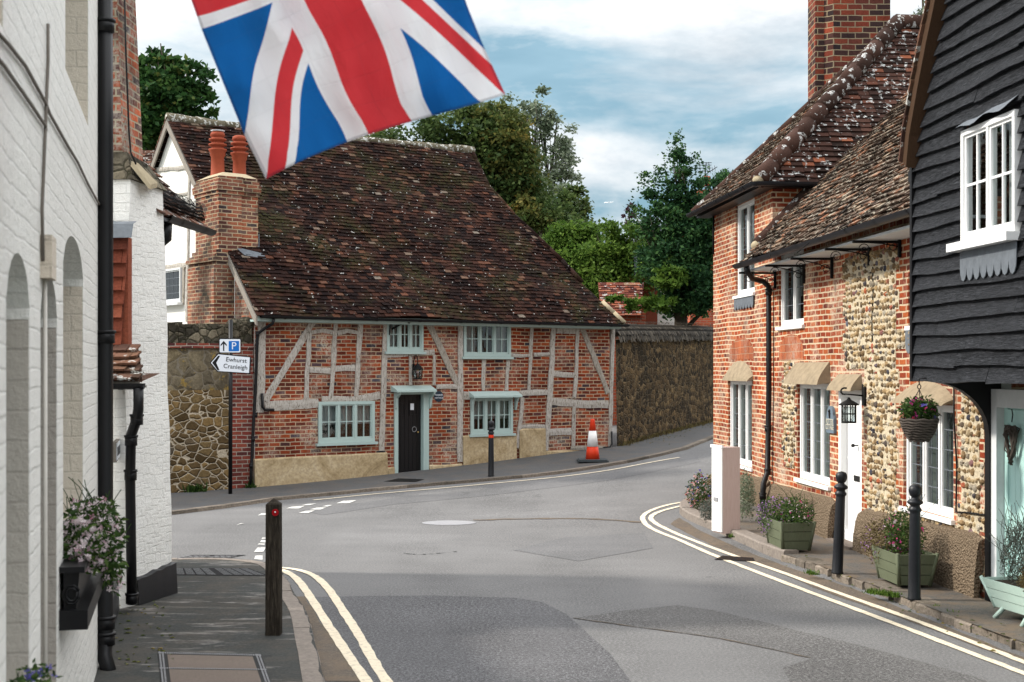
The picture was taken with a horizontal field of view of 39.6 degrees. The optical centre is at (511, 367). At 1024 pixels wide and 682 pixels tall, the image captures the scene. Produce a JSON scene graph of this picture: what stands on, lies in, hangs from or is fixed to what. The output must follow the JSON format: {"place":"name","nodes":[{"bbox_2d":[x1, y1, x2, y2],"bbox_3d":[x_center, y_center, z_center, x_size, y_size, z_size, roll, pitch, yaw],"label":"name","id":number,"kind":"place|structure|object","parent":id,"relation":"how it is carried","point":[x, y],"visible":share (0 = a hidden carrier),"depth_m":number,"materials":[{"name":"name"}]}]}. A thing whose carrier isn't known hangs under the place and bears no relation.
{"place":"outdoors","nodes":[
{"label":"outdoors","id":0,"kind":"place"},
{"bbox_2d":[9,658,62,681],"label":"lobelia plants","id":1,"kind":"object","parent":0,"point":[32,676],"visible":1,"depth_m":5.55,"materials":[{"name":"blue plant"}]},
{"bbox_2d":[94,557,323,681],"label":"pavement","id":2,"kind":"structure","parent":0,"point":[214,613],"depth_m":12.09,"materials":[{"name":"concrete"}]},
{"bbox_2d":[158,652,270,681],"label":"utility cover","id":3,"kind":"object","parent":2,"relation":"on","point":[200,667],"visible":1,"depth_m":10.43,"materials":[{"name":"black metal"}]},
{"bbox_2d":[177,568,264,575],"bbox_3d":[-3.156,2.199,15.366,1.165,0.004,0.590,0,0,0],"label":"cellar grate","id":4,"kind":"object","parent":2,"relation":"on","point":[218,571],"visible":0.92,"depth_m":15.36,"materials":[{"name":"metal"}]},
{"bbox_2d":[265,498,281,635],"bbox_3d":[-1.971,1.640,11.760,0.121,1.130,0.142,0,0,0],"label":"timber bollard","id":5,"kind":"object","parent":2,"relation":"on","point":[273,580],"visible":1,"depth_m":11.71,"materials":[{"name":"brown wood"}]},
{"bbox_2d":[171,422,712,511],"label":"pavement","id":6,"kind":"structure","parent":0,"point":[510,467],"depth_m":27.86,"materials":[{"name":"grey asphalt"}]},
{"bbox_2d":[182,480,259,491],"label":"wall weeds","id":7,"kind":"object","parent":6,"relation":"on","point":[195,488],"depth_m":25.70,"materials":[{"name":"green plant"}]},
{"bbox_2d":[210,320,250,493],"bbox_3d":[-5.000,0.689,25.297,0.735,3.099,0.095,0,0,0],"label":"signpost","id":8,"kind":"object","parent":6,"relation":"on","point":[230,363],"visible":1,"depth_m":25.26,"materials":[{"name":"metal"}]},
{"bbox_2d":[388,478,423,481],"bbox_3d":[-2.030,2.130,27.019,0.654,0.032,0.488,0,0,20],"label":"pavement cover","id":9,"kind":"object","parent":6,"relation":"on","point":[404,480],"visible":1,"depth_m":26.94,"materials":[{"name":"black metal"}]},
{"bbox_2d":[487,421,494,476],"bbox_3d":[-0.400,1.539,27.199,0.148,1.068,0.148,0,0,0],"label":"cast iron bollard","id":10,"kind":"object","parent":6,"relation":"on","point":[491,429],"visible":1,"depth_m":27.15,"materials":[{"name":"black metal"}]},
{"bbox_2d":[577,419,608,461],"bbox_3d":[1.640,1.467,28.966,0.619,0.860,0.619,0,0,0],"label":"traffic cone","id":11,"kind":"object","parent":6,"relation":"on","point":[592,452],"visible":1,"depth_m":28.88,"materials":[{"name":"orange plastic"}]},
{"bbox_2d":[619,419,712,445],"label":"grassy verge","id":12,"kind":"structure","parent":6,"relation":"on","point":[661,433],"depth_m":35.17,"materials":[{"name":"green plant"}]},
{"bbox_2d":[136,0,924,236],"label":"sky","id":13,"kind":"structure","parent":0,"point":[728,74],"materials":[{"name":"blue"}]},
{"bbox_2d":[172,425,1023,681],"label":"road","id":14,"kind":"structure","parent":0,"point":[362,552],"depth_m":16.48,"materials":[{"name":"grey asphalt"}]},
{"bbox_2d":[180,555,242,557],"bbox_3d":[-3.826,2.294,17.039,0.598,0.004,1.291,0,0,27],"label":"chequered access cover","id":15,"kind":"object","parent":14,"relation":"on","point":[212,556],"visible":0.27,"depth_m":17.32,"materials":[{"name":"metal"}]},
{"bbox_2d":[254,555,262,559],"bbox_3d":[-3.065,2.292,17.190,0.098,0.001,0.396,0,0,-10],"label":"give way dash","id":16,"kind":"object","parent":14,"relation":"on","point":[260,557],"visible":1,"depth_m":17.20,"materials":[{"name":"white paint"}]},
{"bbox_2d":[254,547,264,551],"bbox_3d":[-3.174,2.292,17.942,0.115,0.001,0.454,0,0,-4],"label":"give way dash","id":17,"kind":"object","parent":14,"relation":"on","point":[260,549],"visible":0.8,"depth_m":17.96,"materials":[{"name":"white paint"}]},
{"bbox_2d":[282,569,372,681],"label":"double yellow line","id":18,"kind":"object","parent":14,"relation":"on","point":[351,659],"visible":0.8,"depth_m":12.37,"materials":[{"name":"paint"}]},
{"bbox_2d":[297,596,359,681],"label":"kerbside grit","id":19,"kind":"object","parent":14,"relation":"on","point":[335,666],"visible":0.87,"depth_m":11.40,"materials":[{"name":"gravel"}]},
{"bbox_2d":[282,567,392,681],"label":"double yellow line","id":20,"kind":"object","parent":14,"relation":"on","point":[373,660],"visible":0.97,"depth_m":12.47,"materials":[{"name":"paint"}]},
{"bbox_2d":[339,500,355,502],"bbox_3d":[-2.814,2.273,24.184,0.216,0.011,0.480,0,0,9],"label":"give way dash","id":21,"kind":"object","parent":14,"relation":"on","point":[349,501],"visible":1,"depth_m":24.21,"materials":[{"name":"white paint"}]},
{"bbox_2d":[422,520,475,524],"bbox_3d":[-0.936,2.290,21.083,0.800,0.007,0.600,0,0,0],"label":"manhole cover","id":22,"kind":"object","parent":14,"relation":"on","point":[450,522],"visible":1,"depth_m":21.06,"materials":[{"name":"metal"}]},
{"bbox_2d":[306,595,630,681],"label":"road resurfacing","id":23,"kind":"structure","parent":14,"relation":"on","point":[427,638],"depth_m":11.99,"materials":[{"name":"asphalt"}]},
{"bbox_2d":[315,457,679,499],"bbox_3d":[0.108,2.059,26.816,8.413,0.432,0.515,0,0,-34],"label":"yellow line","id":24,"kind":"object","parent":14,"relation":"on","point":[509,481],"visible":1,"depth_m":26.66,"materials":[{"name":"paint"}]},
{"bbox_2d":[303,457,700,514],"bbox_3d":[0.314,2.065,25.946,9.853,0.462,1.307,0,0,-41],"label":"dark road band","id":25,"kind":"object","parent":14,"relation":"on","point":[495,491],"visible":1,"depth_m":25.41,"materials":[{"name":"grey asphalt"}]},
{"bbox_2d":[473,518,639,521],"bbox_3d":[0.695,2.279,21.374,2.571,0.020,0.453,0,0,11],"label":"road seam","id":26,"kind":"object","parent":14,"relation":"on","point":[561,518],"visible":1,"depth_m":21.47,"materials":[{"name":"grey asphalt"}]},
{"bbox_2d":[116,423,1023,666],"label":"fallen leaves","id":27,"kind":"object","parent":14,"relation":"on","point":[621,445],"visible":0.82,"depth_m":12.05,"materials":[{"name":"brown plant"}]},
{"bbox_2d":[516,533,652,560],"bbox_3d":[1.115,2.293,18.447,1.490,0.007,3.005,0,0,28],"label":"smooth road patch","id":28,"kind":"object","parent":14,"relation":"on","point":[578,548],"visible":1,"depth_m":18.30,"materials":[{"name":"grey asphalt"}]},
{"bbox_2d":[574,617,810,657],"bbox_3d":[1.516,2.293,12.220,0.155,0.001,2.554,0,0,-45],"label":"road seam","id":29,"kind":"object","parent":14,"relation":"on","point":[697,634],"visible":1,"depth_m":12.22,"materials":[{"name":"black asphalt"}]},
{"bbox_2d":[716,555,754,560],"bbox_3d":[2.725,2.290,17.122,0.501,0.004,0.387,0,0,22],"label":"gully grate","id":30,"kind":"object","parent":14,"relation":"on","point":[736,558],"visible":1,"depth_m":17.11,"materials":[{"name":"black metal"}]},
{"bbox_2d":[575,605,990,681],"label":"coarse road patch","id":31,"kind":"object","parent":14,"relation":"on","point":[832,660],"visible":1,"depth_m":11.73,"materials":[{"name":"grey asphalt"}]},
{"bbox_2d":[640,502,1023,674],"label":"double yellow line","id":32,"kind":"object","parent":14,"relation":"on","point":[643,519],"visible":0.88,"depth_m":13.84,"materials":[{"name":"paint"}]},
{"bbox_2d":[648,506,1023,662],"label":"double yellow line","id":33,"kind":"object","parent":14,"relation":"on","point":[651,519],"visible":0.85,"depth_m":14.21,"materials":[{"name":"paint"}]},
{"bbox_2d":[671,518,1023,659],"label":"kerbside grit","id":34,"kind":"object","parent":14,"relation":"on","point":[684,526],"visible":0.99,"depth_m":15.08,"materials":[{"name":"gravel"}]},
{"bbox_2d":[693,497,1023,641],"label":"pavement","id":35,"kind":"structure","parent":0,"point":[978,610],"depth_m":13.97,"materials":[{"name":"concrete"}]},
{"bbox_2d":[684,469,711,508],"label":"corner flowers","id":36,"kind":"object","parent":35,"relation":"on","point":[703,490],"visible":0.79,"depth_m":21.58,"materials":[{"name":"green plant"}]},
{"bbox_2d":[699,498,711,522],"bbox_3d":[2.865,2.043,20.307,0.427,0.428,0.337,0,0,0],"label":"grey leaved plant","id":37,"kind":"object","parent":35,"relation":"on","point":[706,509],"visible":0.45,"depth_m":20.27,"materials":[{"name":"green plant"}]},
{"bbox_2d":[710,444,739,533],"bbox_3d":[2.882,1.631,19.236,0.283,1.189,0.300,0,0,-23],"label":"white utility cabinet","id":38,"kind":"object","parent":35,"relation":"on","point":[725,489],"visible":0.98,"depth_m":19.13,"materials":[{"name":"metal"}]},
{"bbox_2d":[740,467,757,520],"bbox_3d":[3.321,1.797,20.144,0.317,0.826,0.328,0,0,37],"label":"ivy plant","id":39,"kind":"object","parent":35,"relation":"on","point":[743,494],"visible":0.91,"depth_m":20.11,"materials":[{"name":"green plant"}]},
{"bbox_2d":[763,515,816,550],"bbox_3d":[3.381,2.013,17.363,0.454,0.368,0.836,0,0,-5],"label":"wooden planter","id":40,"kind":"object","parent":35,"relation":"on","point":[783,535],"visible":0.9,"depth_m":17.02,"materials":[{"name":"green wood"}]},
{"bbox_2d":[755,493,802,534],"bbox_3d":[3.303,1.847,17.655,0.599,0.566,0.872,0,0,0],"label":"flowering plant","id":41,"kind":"object","parent":40,"relation":"in","point":[772,506],"visible":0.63,"depth_m":17.59,"materials":[{"name":"green plant"}]},
{"bbox_2d":[777,485,817,529],"bbox_3d":[3.452,1.696,17.195,0.528,0.572,0.576,0,0,30],"label":"flowering plant","id":42,"kind":"object","parent":40,"relation":"in","point":[796,518],"visible":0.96,"depth_m":17.13,"materials":[{"name":"green plant"}]},
{"bbox_2d":[831,471,847,573],"bbox_3d":[3.530,1.665,15.331,0.153,1.102,0.153,2,0,0],"label":"cast iron bollard","id":43,"kind":"object","parent":35,"relation":"on","point":[840,486],"visible":1,"depth_m":15.29,"materials":[{"name":"black metal"}]},
{"bbox_2d":[729,533,958,611],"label":"kerb weeds","id":44,"kind":"object","parent":35,"relation":"on","point":[884,592],"visible":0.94,"depth_m":14.06,"materials":[{"name":"green plant"}]},
{"bbox_2d":[871,545,939,586],"bbox_3d":[4.023,2.023,14.578,0.454,0.347,0.776,0,0,-5],"label":"wooden planter","id":45,"kind":"object","parent":35,"relation":"on","point":[892,567],"visible":0.73,"depth_m":14.28,"materials":[{"name":"green wood"}]},
{"bbox_2d":[857,514,908,563],"bbox_3d":[3.939,1.809,14.984,0.561,0.543,0.831,0,0,0],"label":"flowering plant","id":46,"kind":"object","parent":45,"relation":"in","point":[881,544],"visible":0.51,"depth_m":14.96,"materials":[{"name":"green plant"}]},
{"bbox_2d":[882,486,938,554],"bbox_3d":[4.037,1.613,14.565,0.556,0.818,0.688,0,0,0],"label":"flowering plant","id":47,"kind":"object","parent":45,"relation":"in","point":[898,528],"visible":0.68,"depth_m":14.52,"materials":[{"name":"green plant"}]},
{"bbox_2d":[979,575,1023,626],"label":"trough planter","id":48,"kind":"object","parent":35,"relation":"on","point":[1004,594],"visible":0.84,"depth_m":12.53,"materials":[{"name":"teal wood"}]},
{"bbox_2d":[977,499,1023,584],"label":"twiggy grey shrub","id":49,"kind":"object","parent":48,"relation":"in","point":[1014,541],"visible":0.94,"depth_m":12.62,"materials":[{"name":"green plant"}]},
{"bbox_2d":[1016,567,1023,591],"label":"golden green shrub","id":50,"kind":"object","parent":48,"relation":"in","point":[1022,579],"visible":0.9,"depth_m":12.26,"materials":[{"name":"green plant"}]},
{"bbox_3d":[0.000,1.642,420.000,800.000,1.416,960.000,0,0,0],"label":"ground","id":51,"kind":"structure","parent":0,"visible":0},
{"bbox_2d":[0,0,115,681],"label":"white brick building","id":52,"kind":"structure","parent":51,"relation":"on","point":[57,336],"depth_m":7.08,"materials":[{"name":"paint"}]},
{"bbox_2d":[59,554,101,630],"bbox_3d":[-2.377,1.170,7.874,0.140,0.320,1.350,0,0,-13],"label":"window box","id":53,"kind":"object","parent":52,"relation":"attached to","point":[81,591],"visible":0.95,"depth_m":7.24,"materials":[{"name":"black paint"}]},
{"bbox_2d":[63,477,130,575],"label":"fuchsia plants","id":54,"kind":"object","parent":53,"relation":"in","point":[94,528],"visible":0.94,"depth_m":7.64,"materials":[{"name":"multicoloured plant"}]},
{"bbox_2d":[101,548,128,596],"bbox_3d":[-2.400,1.168,8.532,0.202,0.404,0.299,0,0,-26],"label":"trailing fuchsia","id":55,"kind":"object","parent":53,"relation":"in","point":[113,574],"visible":0.59,"depth_m":8.51,"materials":[{"name":"green plant"}]},
{"bbox_2d":[143,150,153,164],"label":"distant tiled roof house","id":56,"kind":"structure","parent":51,"relation":"on","point":[147,155],"depth_m":40.86,"materials":[{"name":"brown tile"}]},
{"bbox_2d":[113,0,216,629],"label":"white painted house","id":57,"kind":"structure","parent":51,"relation":"on","point":[150,207],"depth_m":13.47,"materials":[{"name":"brick"}]},
{"bbox_2d":[113,439,119,461],"bbox_3d":[-3.632,0.747,13.099,0.038,0.180,1.000,0,0,-13],"label":"street name sign","id":58,"kind":"object","parent":57,"relation":"attached to","point":[116,449],"visible":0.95,"depth_m":12.63,"materials":[{"name":"white metal"}]},
{"bbox_2d":[138,43,220,149],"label":"broadleaf tree","id":59,"kind":"object","parent":51,"relation":"on","point":[166,84],"visible":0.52,"depth_m":41.46,"materials":[{"name":"green plant"}]},
{"bbox_2d":[167,317,253,492],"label":"rubble stone wall","id":60,"kind":"structure","parent":51,"relation":"on","point":[198,393],"depth_m":25.95,"materials":[{"name":"stone"}]},
{"bbox_2d":[172,558,324,681],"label":"kerb","id":61,"kind":"structure","parent":51,"relation":"on","point":[308,660],"depth_m":11.84,"materials":[{"name":"stone"}]},
{"bbox_2d":[150,113,629,486],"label":"timber framed cottage","id":62,"kind":"structure","parent":51,"relation":"on","point":[352,278],"depth_m":29.13,"materials":[{"name":"brick"}]},
{"bbox_2d":[166,267,182,305],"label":"window","id":63,"kind":"structure","parent":62,"relation":"in","point":[173,276],"depth_m":29.53,"materials":[{"name":"white paint"}]},
{"bbox_2d":[315,401,377,445],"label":"window","id":64,"kind":"structure","parent":62,"relation":"in","point":[339,422],"depth_m":27.71,"materials":[{"name":"teal paint"}]},
{"bbox_2d":[385,325,426,353],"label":"window","id":65,"kind":"structure","parent":62,"relation":"in","point":[404,338],"depth_m":28.44,"materials":[{"name":"teal paint"}]},
{"bbox_2d":[398,394,420,472],"bbox_3d":[-2.076,1.313,28.518,0.580,1.565,0.094,0,0,-36],"label":"door","id":66,"kind":"structure","parent":62,"relation":"in","point":[409,406],"depth_m":28.53,"materials":[{"name":"black paint"}]},
{"bbox_2d":[412,355,422,378],"bbox_3d":[-1.907,-0.017,28.384,0.285,0.486,0.226,0,0,25],"label":"wall lantern","id":67,"kind":"object","parent":62,"relation":"attached to","point":[417,366],"depth_m":28.36,"materials":[{"name":"black metal"}]},
{"bbox_2d":[434,391,442,401],"bbox_3d":[-1.486,0.577,28.864,0.220,0.220,0.020,0,0,-36],"label":"name plaque","id":68,"kind":"object","parent":62,"relation":"attached to","point":[438,396],"visible":1,"depth_m":28.86,"materials":[{"name":"metal"}]},
{"bbox_2d":[462,326,513,358],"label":"window","id":69,"kind":"structure","parent":62,"relation":"in","point":[479,342],"depth_m":29.65,"materials":[{"name":"teal paint"}]},
{"bbox_2d":[469,397,515,436],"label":"window","id":70,"kind":"structure","parent":62,"relation":"in","point":[498,410],"depth_m":29.70,"materials":[{"name":"teal paint"}]},
{"bbox_2d":[172,435,712,514],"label":"kerb","id":71,"kind":"structure","parent":51,"relation":"on","point":[268,499],"depth_m":26.43,"materials":[{"name":"stone"}]},
{"bbox_2d":[363,99,585,240],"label":"tree","id":72,"kind":"object","parent":51,"relation":"on","point":[501,141],"visible":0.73,"depth_m":48.90,"materials":[{"name":"green plant"}]},
{"bbox_2d":[399,83,594,235],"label":"silvery poplar","id":73,"kind":"object","parent":51,"relation":"on","point":[559,149],"visible":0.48,"depth_m":60.65,"materials":[{"name":"green plant"}]},
{"bbox_2d":[541,182,599,236],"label":"distant dark tree","id":74,"kind":"object","parent":51,"relation":"on","point":[567,194],"visible":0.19,"depth_m":54.70,"materials":[{"name":"green plant"}]},
{"bbox_2d":[539,219,609,291],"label":"fresh green shrub","id":75,"kind":"object","parent":51,"relation":"on","point":[559,237],"visible":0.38,"depth_m":43.60,"materials":[{"name":"green plant"}]},
{"bbox_2d":[561,215,670,298],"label":"tall green shrub","id":76,"kind":"object","parent":51,"relation":"on","point":[614,253],"visible":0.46,"depth_m":42.47,"materials":[{"name":"green plant"}]},
{"bbox_2d":[598,282,645,424],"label":"tiled outbuilding","id":77,"kind":"structure","parent":51,"relation":"on","point":[606,289],"depth_m":40.47,"materials":[{"name":"red brick"}]},
{"bbox_2d":[621,202,637,241],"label":"purple leaved tree","id":78,"kind":"object","parent":51,"relation":"on","point":[623,215],"visible":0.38,"depth_m":57.94,"materials":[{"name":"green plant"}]},
{"bbox_2d":[550,215,712,309],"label":"shadowed hedge tree","id":79,"kind":"object","parent":51,"relation":"on","point":[574,219],"visible":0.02,"depth_m":46.87,"materials":[{"name":"green plant"}]},
{"bbox_2d":[626,257,656,324],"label":"gabled brick outbuilding","id":80,"kind":"structure","parent":51,"relation":"on","point":[651,317],"depth_m":42.50,"materials":[{"name":"red brick"}]},
{"bbox_2d":[609,321,712,445],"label":"dark stone wall","id":81,"kind":"structure","parent":51,"relation":"on","point":[664,377],"depth_m":35.40,"materials":[{"name":"stone"}]},
{"bbox_2d":[604,128,721,325],"bbox_3d":[4.524,-2.483,39.807,4.338,8.558,2.392,0,0,-28],"label":"conical ginkgo tree","id":82,"kind":"object","parent":51,"relation":"on","point":[682,239],"visible":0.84,"depth_m":39.58,"materials":[{"name":"green plant"}]},
{"bbox_2d":[657,293,673,324],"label":"white gabled house","id":83,"kind":"structure","parent":51,"relation":"on","point":[659,318],"depth_m":43.50,"materials":[{"name":"paint"}]},
{"bbox_2d":[687,162,716,326],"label":"red brick house beyond","id":84,"kind":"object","parent":51,"relation":"on","point":[706,321],"visible":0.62,"depth_m":52.00,"materials":[{"name":"brick"}]},
{"bbox_2d":[690,168,732,197],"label":"roofside tree","id":85,"kind":"object","parent":51,"relation":"on","point":[718,179],"visible":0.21,"depth_m":47.78,"materials":[{"name":"green plant"}]},
{"bbox_2d":[679,493,798,559],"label":"corner kerb","id":86,"kind":"structure","parent":51,"relation":"on","point":[759,543],"depth_m":18.65,"materials":[{"name":"stone"}]},
{"bbox_2d":[686,0,1023,599],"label":"brick and flint house","id":87,"kind":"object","parent":51,"relation":"on","point":[805,207],"visible":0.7,"depth_m":19.55,"materials":[{"name":"stone"}]},
{"bbox_2d":[730,380,752,471],"bbox_3d":[3.845,0.923,23.459,0.231,1.446,1.704,0,0,-5],"label":"window","id":88,"kind":"structure","parent":87,"relation":"in","point":[744,413],"depth_m":23.66,"materials":[{"name":"white paint"}]},
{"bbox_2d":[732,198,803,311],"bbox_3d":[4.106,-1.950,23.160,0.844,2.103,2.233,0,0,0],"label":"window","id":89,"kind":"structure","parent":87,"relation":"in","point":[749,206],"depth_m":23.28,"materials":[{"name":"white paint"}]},
{"bbox_2d":[775,249,804,330],"bbox_3d":[4.083,-1.126,20.426,0.250,1.139,1.384,0,0,-5],"label":"window","id":90,"kind":"structure","parent":87,"relation":"in","point":[797,288],"depth_m":20.54,"materials":[{"name":"white paint"}]},
{"bbox_2d":[793,384,830,490],"bbox_3d":[4.172,0.904,19.341,0.250,1.390,1.594,0,0,-5],"label":"window","id":91,"kind":"structure","parent":87,"relation":"in","point":[819,439],"depth_m":19.55,"materials":[{"name":"white paint"}]},
{"bbox_2d":[825,406,835,433],"bbox_3d":[4.129,0.668,18.461,0.063,0.352,0.343,0,0,-5],"label":"name plaque","id":92,"kind":"object","parent":87,"relation":"attached to","point":[830,426],"visible":1,"depth_m":18.41,"materials":[{"name":"ceramic"}]},
{"bbox_2d":[839,384,865,422],"bbox_3d":[4.107,0.430,17.180,0.325,0.470,0.250,0,0,0],"label":"wall lantern","id":93,"kind":"object","parent":87,"relation":"attached to","point":[848,401],"depth_m":17.17,"materials":[{"name":"black metal"}]},
{"bbox_2d":[845,397,859,541],"bbox_3d":[4.278,1.272,17.759,0.129,1.817,0.745,0,0,-5],"label":"door","id":94,"kind":"structure","parent":87,"relation":"in","point":[853,457],"depth_m":17.89,"materials":[{"name":"white paint"}]},
{"bbox_2d":[898,405,954,524],"bbox_3d":[4.756,0.964,15.239,0.860,1.758,2.423,0,0,0],"label":"window","id":95,"kind":"structure","parent":87,"relation":"in","point":[936,455],"depth_m":15.12,"materials":[{"name":"white paint"}]},
{"bbox_2d":[781,554,1023,651],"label":"rough stone edging","id":96,"kind":"object","parent":51,"relation":"on","point":[943,617],"visible":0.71,"depth_m":13.69,"materials":[{"name":"grey stone"}]},
{"bbox_2d":[907,484,922,600],"bbox_3d":[3.852,1.664,13.602,0.153,1.102,0.153,1,0,0],"label":"cast iron bollard","id":97,"kind":"object","parent":96,"relation":"on","point":[914,502],"visible":1,"depth_m":13.56,"materials":[{"name":"black metal"}]},
{"bbox_2d":[913,0,924,14],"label":"overhanging birch","id":98,"kind":"object","parent":51,"relation":"on","point":[921,10],"visible":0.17,"depth_m":31.94,"materials":[{"name":"green plant"}]},
{"bbox_2d":[898,0,1023,601],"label":"weatherboarded house","id":99,"kind":"structure","parent":51,"relation":"on","point":[964,99],"depth_m":12.66,"materials":[{"name":"black paint"}]},
{"bbox_2d":[899,378,938,441],"bbox_3d":[3.816,0.390,13.327,0.366,0.611,0.359,0,0,0],"label":"hanging basket","id":100,"kind":"object","parent":99,"relation":"hanging from","point":[920,430],"visible":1,"depth_m":13.21,"materials":[{"name":"wicker"}]},
{"bbox_2d":[896,394,940,419],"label":"basket flowers","id":101,"kind":"object","parent":100,"relation":"in","point":[911,408],"visible":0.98,"depth_m":13.26,"materials":[{"name":"green plant"}]},
{"bbox_2d":[961,109,1021,240],"bbox_3d":[4.309,-1.586,11.988,0.748,1.578,2.080,0,0,0],"label":"window","id":102,"kind":"structure","parent":99,"relation":"in","point":[1009,121],"depth_m":11.92,"materials":[{"name":"white paint"}]},
{"bbox_2d":[1003,409,1019,464],"bbox_3d":[4.630,0.643,13.195,0.096,0.525,0.255,0,0,0],"label":"heart wreath","id":103,"kind":"object","parent":99,"relation":"hanging from","point":[1011,432],"visible":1,"depth_m":13.18,"materials":[{"name":"wicker"}]},
{"bbox_2d":[1004,408,1023,575],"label":"door","id":104,"kind":"structure","parent":99,"relation":"in","point":[1013,474],"depth_m":13.23,"materials":[{"name":"teal paint"}]},
{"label":"flagpole","id":105,"kind":"object","parent":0,"visible":0},
{"bbox_2d":[191,0,504,178],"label":"union flag","id":106,"kind":"object","parent":105,"relation":"hanging from","point":[303,79],"visible":1,"depth_m":4.99,"materials":[{"name":"fabric"}]}
]}

